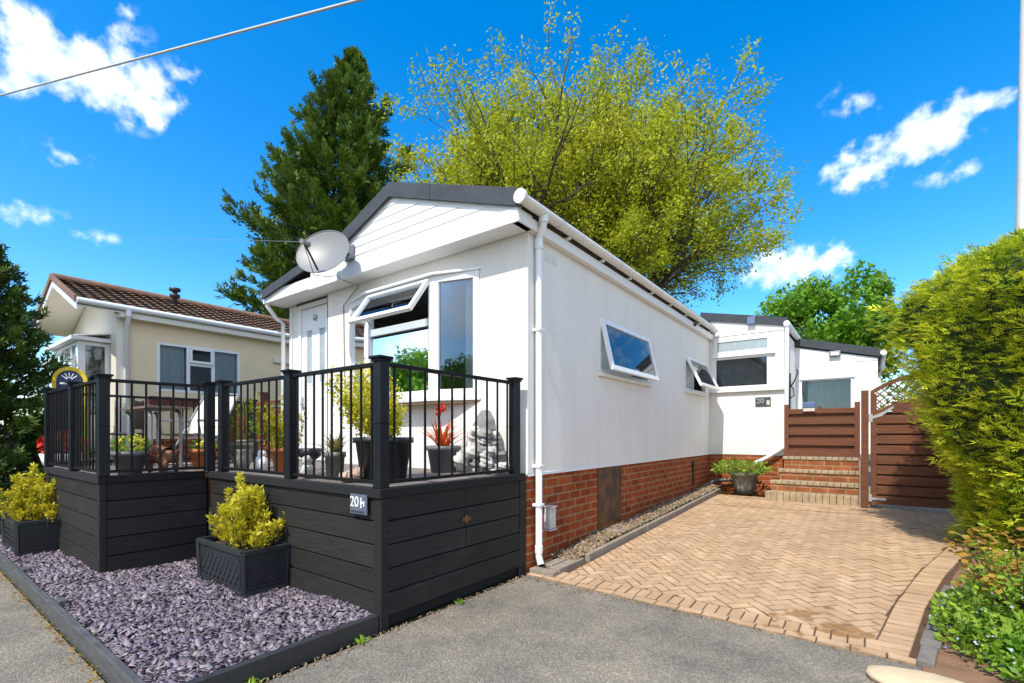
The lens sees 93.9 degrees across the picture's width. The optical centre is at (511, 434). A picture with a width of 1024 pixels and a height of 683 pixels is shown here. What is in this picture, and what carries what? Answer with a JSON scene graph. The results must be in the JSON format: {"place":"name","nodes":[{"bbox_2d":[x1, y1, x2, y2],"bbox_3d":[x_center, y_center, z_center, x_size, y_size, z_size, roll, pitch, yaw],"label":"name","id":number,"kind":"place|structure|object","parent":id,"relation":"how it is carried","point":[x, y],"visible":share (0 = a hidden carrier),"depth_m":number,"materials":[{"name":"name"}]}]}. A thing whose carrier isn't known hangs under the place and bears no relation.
{"place":"outdoors","nodes":[
{"label":"outdoors","id":0,"kind":"place"},
{"bbox_2d":[0,0,363,95],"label":"overhead cable","id":1,"kind":"object","parent":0,"point":[217,37],"visible":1,"depth_m":7.76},
{"bbox_2d":[0,536,372,682],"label":"slate chips","id":2,"kind":"object","parent":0,"point":[116,610],"visible":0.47,"depth_m":3.65,"materials":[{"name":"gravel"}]},
{"bbox_2d":[0,461,59,556],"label":"potted shrub","id":3,"kind":"object","parent":2,"relation":"on","point":[29,525],"visible":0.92,"depth_m":5.64,"materials":[{"name":"yellow plant"}]},
{"bbox_2d":[196,470,290,597],"bbox_3d":[-2.494,0.861,4.507,1.018,1.059,0.585,0,0,37],"label":"potted shrub","id":4,"kind":"object","parent":2,"relation":"on","point":[243,552],"visible":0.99,"depth_m":4.32,"materials":[{"name":"yellow plant"}]},
{"bbox_2d":[135,237,298,241],"bbox_3d":[-14.483,-7.790,18.871,0.006,10.265,34.592,0,0,-45],"label":"overhead cable","id":5,"kind":"object","parent":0,"point":[219,239],"visible":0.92,"depth_m":9.71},
{"bbox_2d":[0,449,869,682],"bbox_3d":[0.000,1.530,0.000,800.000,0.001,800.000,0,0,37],"label":"ground","id":6,"kind":"structure","parent":0,"point":[434,609],"depth_m":4.18,"materials":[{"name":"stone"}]},
{"bbox_2d":[0,240,112,520],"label":"conifer tree","id":7,"kind":"object","parent":6,"relation":"on","point":[22,432],"visible":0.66,"depth_m":7.54,"materials":[{"name":"green plant"}]},
{"bbox_2d":[37,435,84,466],"bbox_3d":[-6.895,0.660,7.324,0.582,1.539,0.626,0,0,-32],"label":"flower urn","id":8,"kind":"object","parent":6,"relation":"on","point":[40,441],"visible":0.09,"depth_m":7.11,"materials":[{"name":"white paint"}]},
{"bbox_2d":[52,367,87,465],"bbox_3d":[-7.265,0.181,7.868,0.460,2.599,0.097,0,0,-21],"label":"arched sign","id":9,"kind":"object","parent":6,"relation":"on","point":[61,376],"visible":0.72,"depth_m":7.83,"materials":[{"name":"multicoloured paint"}]},
{"bbox_2d":[0,552,145,682],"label":"timber edging","id":10,"kind":"object","parent":6,"relation":"on","point":[94,651],"visible":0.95,"depth_m":3.46,"materials":[{"name":"grey wood"}]},
{"bbox_2d":[31,273,317,504],"bbox_3d":[-7.272,-0.905,12.436,3.955,4.870,7.149,0,0,37],"label":"mobile home","id":11,"kind":"object","parent":6,"relation":"on","point":[121,332],"visible":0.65,"depth_m":10.12,"materials":[{"name":"beige paint"}]},
{"bbox_2d":[42,334,110,501],"bbox_3d":[-9.025,-0.260,9.771,2.250,3.480,0.779,0,0,37],"label":"bay window","id":12,"kind":"structure","parent":11,"relation":"in","point":[78,346],"depth_m":9.33,"materials":[{"name":"white plastic"}]},
{"bbox_2d":[157,342,239,395],"bbox_3d":[-6.761,-1.400,10.377,0.145,1.000,1.600,0,0,37],"label":"window","id":13,"kind":"structure","parent":11,"relation":"in","point":[224,365],"depth_m":10.17,"materials":[{"name":"white plastic"}]},
{"bbox_2d":[206,392,280,503],"bbox_3d":[-5.314,0.350,9.324,3.065,2.260,0.130,0,0,37],"label":"timber fence","id":14,"kind":"object","parent":6,"relation":"on","point":[265,403],"visible":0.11,"depth_m":8.91,"materials":[{"name":"brown wood"}]},
{"bbox_2d":[183,614,377,682],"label":"timber edging","id":15,"kind":"object","parent":6,"relation":"on","point":[283,659],"visible":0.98,"depth_m":3.07,"materials":[{"name":"black wood"}]},
{"bbox_2d":[41,354,525,633],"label":"timber deck","id":16,"kind":"structure","parent":6,"relation":"on","point":[415,541],"depth_m":4.59,"materials":[{"name":"black paint"}]},
{"bbox_2d":[110,399,144,447],"bbox_3d":[-5.252,-0.029,6.417,0.415,0.900,0.440,0,0,-23],"label":"garden chair","id":17,"kind":"object","parent":16,"relation":"on","point":[138,419],"visible":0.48,"depth_m":6.45,"materials":[{"name":"black plastic"}]},
{"bbox_2d":[110,433,152,474],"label":"potted plant","id":18,"kind":"object","parent":16,"relation":"on","point":[124,459],"visible":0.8,"depth_m":5.01,"materials":[{"name":"green plant"}]},
{"bbox_2d":[121,405,188,471],"bbox_3d":[-4.404,0.044,5.874,1.023,0.757,0.415,0,0,37],"label":"garden table","id":19,"kind":"object","parent":16,"relation":"on","point":[150,409],"visible":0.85,"depth_m":5.74,"materials":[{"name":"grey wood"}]},
{"bbox_2d":[142,445,179,472],"bbox_3d":[-3.941,0.264,5.352,0.570,0.308,0.191,0,0,17],"label":"animal ornament","id":20,"kind":"object","parent":16,"relation":"on","point":[166,456],"visible":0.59,"depth_m":5.27,"materials":[{"name":"brown metal"}]},
{"bbox_2d":[154,394,238,464],"bbox_3d":[-4.550,-0.106,6.973,0.572,1.074,1.015,0,0,2],"label":"deck chair","id":21,"kind":"object","parent":16,"relation":"on","point":[192,428],"visible":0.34,"depth_m":7.10,"materials":[{"name":"white fabric"}]},
{"bbox_2d":[189,434,217,469],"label":"potted plant","id":22,"kind":"object","parent":16,"relation":"on","point":[193,451],"visible":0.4,"depth_m":5.81,"materials":[{"name":"green plant"}]},
{"bbox_2d":[233,449,251,468],"bbox_3d":[-3.221,0.296,5.718,0.200,0.250,0.197,0,0,37],"label":"urn","id":23,"kind":"object","parent":16,"relation":"on","point":[244,458],"visible":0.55,"depth_m":5.65,"materials":[{"name":"stone"}]},
{"bbox_2d":[230,397,259,461],"bbox_3d":[-4.235,-0.094,7.540,0.595,1.030,0.576,0,0,37],"label":"potted plant","id":24,"kind":"object","parent":16,"relation":"on","point":[244,445],"visible":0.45,"depth_m":7.49,"materials":[{"name":"green plant"}]},
{"bbox_2d":[236,440,265,456],"bbox_3d":[-3.268,0.242,5.990,0.330,0.361,0.330,0,0,37],"label":"plant stand","id":25,"kind":"object","parent":16,"relation":"on","point":[257,441],"visible":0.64,"depth_m":5.91,"materials":[{"name":"grey wood"}]},
{"bbox_2d":[256,450,267,469],"bbox_3d":[-2.941,0.298,5.625,0.152,0.246,0.144,0,0,37],"label":"garden ornament","id":26,"kind":"object","parent":16,"relation":"on","point":[265,462],"visible":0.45,"depth_m":5.58,"materials":[{"name":"white paint"}]},
{"bbox_2d":[249,390,308,471],"bbox_3d":[-2.677,-0.059,5.481,0.383,0.959,0.584,0,0,14],"label":"potted shrub","id":27,"kind":"object","parent":16,"relation":"on","point":[280,442],"visible":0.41,"depth_m":5.44,"materials":[{"name":"plant"}]},
{"bbox_2d":[299,455,312,477],"bbox_3d":[-2.002,0.315,4.672,0.158,0.237,0.134,0,0,37],"label":"garden ornament","id":28,"kind":"object","parent":16,"relation":"on","point":[309,467],"visible":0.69,"depth_m":4.64,"materials":[{"name":"white stone"}]},
{"bbox_2d":[299,448,320,464],"bbox_3d":[-2.117,0.281,5.008,0.240,0.280,0.236,0,0,37],"label":"flower pot","id":29,"kind":"object","parent":16,"relation":"on","point":[310,452],"visible":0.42,"depth_m":4.92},
{"bbox_2d":[307,433,352,476],"bbox_3d":[-1.728,0.190,4.541,0.466,0.461,0.418,0,0,-22],"label":"potted plant","id":30,"kind":"object","parent":16,"relation":"on","point":[336,457],"visible":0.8,"depth_m":4.51,"materials":[{"name":"stone"}]},
{"bbox_2d":[338,467,363,482],"bbox_3d":[-1.431,0.357,4.223,0.264,0.148,0.138,0,0,7],"label":"stone","id":31,"kind":"object","parent":16,"relation":"on","point":[356,472],"visible":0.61,"depth_m":4.18,"materials":[{"name":"beige stone"}]},
{"bbox_2d":[350,493,367,515],"bbox_3d":[-1.192,0.538,3.713,0.210,0.155,0.017,0,0,37],"label":"number plaque","id":32,"kind":"object","parent":16,"relation":"attached to","point":[358,503],"visible":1,"depth_m":3.70,"materials":[{"name":"grey metal"}]},
{"bbox_2d":[324,357,445,479],"bbox_3d":[-1.245,-0.172,4.520,1.008,1.187,0.943,0,0,-27],"label":"potted shrub","id":33,"kind":"object","parent":16,"relation":"on","point":[402,451],"visible":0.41,"depth_m":4.28,"materials":[{"name":"yellow plant"}]},
{"bbox_2d":[416,419,462,472],"bbox_3d":[-0.743,0.095,5.424,0.774,0.653,0.651,0,0,37],"label":"potted plant","id":34,"kind":"object","parent":16,"relation":"on","point":[445,453],"visible":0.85,"depth_m":5.29,"materials":[{"name":"grey stone"}]},
{"bbox_2d":[453,410,509,474],"bbox_3d":[-0.324,0.080,5.150,0.677,0.700,0.321,0,0,37],"label":"statue","id":35,"kind":"object","parent":16,"relation":"on","point":[481,447],"visible":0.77,"depth_m":5.11,"materials":[{"name":"white stone"}]},
{"bbox_2d":[212,45,416,319],"bbox_3d":[-7.291,-7.105,19.407,9.005,17.170,8.892,0,0,37],"label":"conifer tree","id":36,"kind":"object","parent":6,"relation":"on","point":[307,179],"visible":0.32,"depth_m":17.78,"materials":[{"name":"green plant"}]},
{"bbox_2d":[261,182,886,575],"bbox_3d":[2.709,-0.804,10.270,8.590,4.768,12.294,0,0,37],"label":"mobile home","id":37,"kind":"object","parent":6,"relation":"on","point":[639,392],"visible":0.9,"depth_m":6.48,"materials":[{"name":"white paint"}]},
{"bbox_2d":[300,304,326,451],"bbox_3d":[-3.219,-0.850,7.805,0.826,2.490,0.092,0,0,37],"label":"door","id":38,"kind":"structure","parent":37,"relation":"in","point":[314,320],"depth_m":7.82,"materials":[{"name":"white plastic"}]},
{"bbox_2d":[296,230,358,386],"bbox_3d":[-2.477,-1.628,6.415,0.831,2.216,1.053,0,0,37],"label":"satellite dish","id":39,"kind":"object","parent":37,"relation":"attached to","point":[322,251],"visible":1,"depth_m":6.33,"materials":[{"name":"grey metal"}]},
{"bbox_2d":[348,267,480,406],"bbox_3d":[-1.509,-1.159,6.091,2.560,1.557,0.551,0,0,37],"label":"bay window","id":40,"kind":"structure","parent":37,"relation":"in","point":[422,348],"depth_m":5.92,"materials":[{"name":"white plastic"}]},
{"bbox_2d":[598,317,658,386],"bbox_3d":[1.718,-1.200,7.238,0.421,0.800,1.900,0,0,37],"label":"side window","id":41,"kind":"structure","parent":37,"relation":"in","point":[624,353],"depth_m":7.04,"materials":[{"name":"white plastic"}]},
{"bbox_2d":[685,355,719,396],"bbox_3d":[3.944,-1.220,10.119,0.548,0.740,1.580,0,0,37],"label":"side window","id":42,"kind":"structure","parent":37,"relation":"in","point":[701,371],"depth_m":10.15,"materials":[{"name":"white plastic"}]},
{"bbox_2d":[710,334,783,392],"bbox_3d":[5.174,-1.565,10.564,1.510,1.210,0.124,0,0,37],"label":"extension window","id":43,"kind":"structure","parent":37,"relation":"in","point":[753,346],"depth_m":10.58,"materials":[{"name":"white plastic"}]},
{"bbox_2d":[747,316,754,324],"bbox_3d":[5.234,-2.500,10.452,0.160,0.160,0.096,0,0,37],"label":"solar light","id":44,"kind":"object","parent":37,"relation":"attached to","point":[750,320],"visible":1,"depth_m":10.41,"materials":[{"name":"metal"}]},
{"bbox_2d":[755,397,770,406],"bbox_3d":[5.440,-0.720,10.361,0.300,0.200,0.016,0,0,37],"label":"number plaque","id":45,"kind":"object","parent":37,"relation":"attached to","point":[762,401],"visible":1,"depth_m":10.36,"materials":[{"name":"stone"}]},
{"bbox_2d":[789,347,794,408],"bbox_3d":[6.486,-0.785,11.068,0.028,2.370,0.900,0,0,37],"label":"side door","id":46,"kind":"structure","parent":37,"relation":"in","point":[791,353],"depth_m":11.01,"materials":[{"name":"white plastic"}]},
{"bbox_2d":[789,369,798,408],"bbox_3d":[6.184,-1.007,10.546,0.254,0.875,0.129,0,0,37],"label":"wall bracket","id":47,"kind":"object","parent":37,"relation":"attached to","point":[790,386],"depth_m":10.60,"materials":[{"name":"black metal"}]},
{"bbox_2d":[799,356,855,408],"bbox_3d":[7.404,-0.955,11.238,1.100,1.670,0.170,0,0,37],"label":"extension window","id":48,"kind":"structure","parent":37,"relation":"in","point":[828,384],"depth_m":11.23,"materials":[{"name":"white plastic"}]},
{"bbox_2d":[829,351,840,356],"bbox_3d":[7.473,-1.880,11.064,0.220,0.120,0.086,0,0,37],"label":"wall light","id":49,"kind":"object","parent":37,"relation":"attached to","point":[834,353],"visible":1,"depth_m":11.04,"materials":[{"name":"white paint"}]},
{"bbox_2d":[371,0,812,310],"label":"broadleaf tree","id":50,"kind":"object","parent":6,"relation":"on","point":[604,181],"visible":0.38,"depth_m":14.55,"materials":[{"name":"green plant"}]},
{"bbox_2d":[585,488,720,561],"bbox_3d":[2.693,1.331,7.948,0.078,0.348,6.124,0,0,37],"label":"concrete edging","id":51,"kind":"object","parent":6,"relation":"on","point":[595,553],"visible":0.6,"depth_m":6.80,"materials":[{"name":"grey concrete"}]},
{"bbox_2d":[710,458,774,494],"bbox_3d":[4.809,0.853,10.057,1.270,0.768,0.953,0,0,37],"label":"potted plant","id":52,"kind":"object","parent":6,"relation":"on","point":[744,478],"visible":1,"depth_m":9.91,"materials":[{"name":"green plant"}]},
{"bbox_2d":[754,260,910,382],"bbox_3d":[15.787,-3.470,23.846,7.322,9.899,7.056,0,0,-12],"label":"broadleaf tree","id":53,"kind":"object","parent":6,"relation":"on","point":[802,306],"visible":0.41,"depth_m":22.42,"materials":[{"name":"green plant"}]},
{"bbox_2d":[852,225,1023,563],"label":"golden hedge","id":54,"kind":"object","parent":6,"relation":"on","point":[961,325],"visible":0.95,"depth_m":5.13,"materials":[{"name":"golden green conifer foliage"},{"name":"twig"}]},
{"bbox_2d":[1015,0,1023,235],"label":"utility pole","id":55,"kind":"object","parent":6,"relation":"on","point":[1020,182],"visible":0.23,"depth_m":8.94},
{"bbox_2d":[0,574,922,682],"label":"road","id":56,"kind":"structure","parent":0,"point":[523,630],"depth_m":3.29,"materials":[{"name":"grey asphalt"}]},
{"bbox_2d":[0,567,103,682],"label":"leaf litter","id":57,"kind":"object","parent":56,"relation":"on","point":[73,648],"visible":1,"depth_m":3.52,"materials":[{"name":"brown plant"}]},
{"bbox_2d":[246,676,266,682],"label":"weed","id":58,"kind":"object","parent":56,"relation":"on","point":[253,680],"visible":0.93,"depth_m":2.83,"materials":[{"name":"green plant"}]},
{"bbox_2d":[355,635,370,643],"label":"weed","id":59,"kind":"object","parent":56,"relation":"on","point":[361,640],"visible":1,"depth_m":3.41,"materials":[{"name":"green plant"}]},
{"bbox_2d":[453,597,463,604],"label":"weed","id":60,"kind":"object","parent":56,"relation":"on","point":[461,601],"visible":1,"depth_m":4.20,"materials":[{"name":"green plant"}]},
{"bbox_2d":[261,575,902,682],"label":"grit","id":61,"kind":"object","parent":56,"relation":"on","point":[328,658],"visible":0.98,"depth_m":3.77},
{"bbox_2d":[866,665,963,682],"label":"flat boulder","id":62,"kind":"object","parent":56,"relation":"on","point":[881,674],"visible":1,"depth_m":2.82,"materials":[{"name":"beige stone"}]},
{"bbox_2d":[0,0,1019,435],"label":"sky","id":63,"kind":"structure","parent":0,"point":[903,114],"materials":[{"name":"blue"}]},
{"bbox_2d":[551,483,721,559],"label":"pea gravel","id":64,"kind":"structure","parent":0,"point":[581,547],"depth_m":6.80,"materials":[{"name":"beige gravel"}]},
{"bbox_2d":[526,494,977,666],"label":"driveway","id":65,"kind":"structure","parent":0,"point":[854,570],"depth_m":5.07,"materials":[{"name":"beige brick"}]},
{"bbox_2d":[530,558,583,576],"bbox_3d":[0.508,1.442,5.284,0.300,0.075,0.680,0,0,37],"label":"loose paver","id":66,"kind":"object","parent":65,"relation":"on","point":[557,566],"visible":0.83,"depth_m":5.15,"materials":[{"name":"concrete"}]},
{"bbox_2d":[536,488,721,568],"bbox_3d":[2.488,1.330,7.998,0.330,0.240,7.200,0,0,37],"label":"gravel strip","id":67,"kind":"object","parent":65,"relation":"on","point":[598,541],"visible":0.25,"depth_m":5.53,"materials":[{"name":"grey gravel"}]},
{"bbox_2d":[605,525,634,534],"bbox_3d":[1.498,1.335,6.678,0.260,0.090,0.500,0,0,37],"label":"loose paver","id":68,"kind":"object","parent":67,"relation":"on","point":[616,529],"visible":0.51,"depth_m":6.53,"materials":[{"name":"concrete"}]},
{"bbox_2d":[765,455,859,506],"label":"brick steps","id":69,"kind":"structure","parent":65,"relation":"on","point":[832,480],"depth_m":9.12,"materials":[{"name":"orange brick"}]},
{"bbox_2d":[784,402,859,457],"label":"panel gate","id":70,"kind":"structure","parent":69,"relation":"on","point":[820,431],"depth_m":9.40,"materials":[{"name":"brown wood"}]},
{"bbox_2d":[803,402,814,411],"bbox_3d":[5.902,-0.560,9.500,0.210,0.180,0.048,0,0,37],"label":"letter tray","id":71,"kind":"object","parent":70,"relation":"on","point":[810,404],"visible":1,"depth_m":9.48,"materials":[{"name":"blue plastic"}]},
{"bbox_2d":[861,390,868,508],"bbox_3d":[6.113,0.261,8.281,0.105,2.063,0.105,0,0,37],"label":"gate post","id":72,"kind":"object","parent":65,"relation":"on","point":[864,448],"visible":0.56,"depth_m":8.23,"materials":[{"name":"brown wood"}]},
{"bbox_2d":[869,376,958,510],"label":"garden gate","id":73,"kind":"structure","parent":72,"relation":"attached to","point":[904,471],"depth_m":7.97,"materials":[{"name":"wood"}]},
{"bbox_2d":[959,467,970,515],"bbox_3d":[7.126,0.261,7.525,0.127,2.063,0.105,0,0,37],"label":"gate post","id":74,"kind":"object","parent":65,"relation":"on","point":[959,499],"depth_m":7.51,"materials":[{"name":"brown wood"}]},
{"bbox_2d":[859,454,977,509],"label":"path","id":75,"kind":"structure","parent":0,"point":[869,491],"depth_m":8.40,"materials":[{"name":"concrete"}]},
{"bbox_2d":[877,367,928,410],"bbox_3d":[7.777,-0.111,9.175,1.361,2.597,1.384,0,0,37],"label":"garden shrub","id":76,"kind":"object","parent":75,"relation":"on","point":[896,397],"visible":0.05,"depth_m":9.34,"materials":[{"name":"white plant"}]},
{"bbox_2d":[923,546,1021,682],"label":"planting bed","id":77,"kind":"object","parent":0,"point":[952,663],"visible":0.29,"depth_m":3.01,"materials":[{"name":"soil"}]},
{"bbox_2d":[916,585,957,668],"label":"stone kerb","id":78,"kind":"structure","parent":77,"relation":"on","point":[930,647],"depth_m":3.22,"materials":[{"name":"grey stone"}]},
{"bbox_2d":[926,540,1023,682],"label":"flower clump","id":79,"kind":"object","parent":77,"relation":"on","point":[967,611],"visible":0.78,"depth_m":3.21,"materials":[{"name":"green plant"}]},
{"bbox_2d":[942,519,1023,619],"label":"bronze shrub","id":80,"kind":"object","parent":77,"relation":"on","point":[987,563],"visible":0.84,"depth_m":3.34,"materials":[{"name":"bronze leaves"},{"name":"twigs"}]},
{"bbox_2d":[976,628,1023,682],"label":"ground plant","id":81,"kind":"object","parent":77,"relation":"on","point":[1014,642],"visible":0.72,"depth_m":2.87,"materials":[{"name":"green plant"}]}
]}

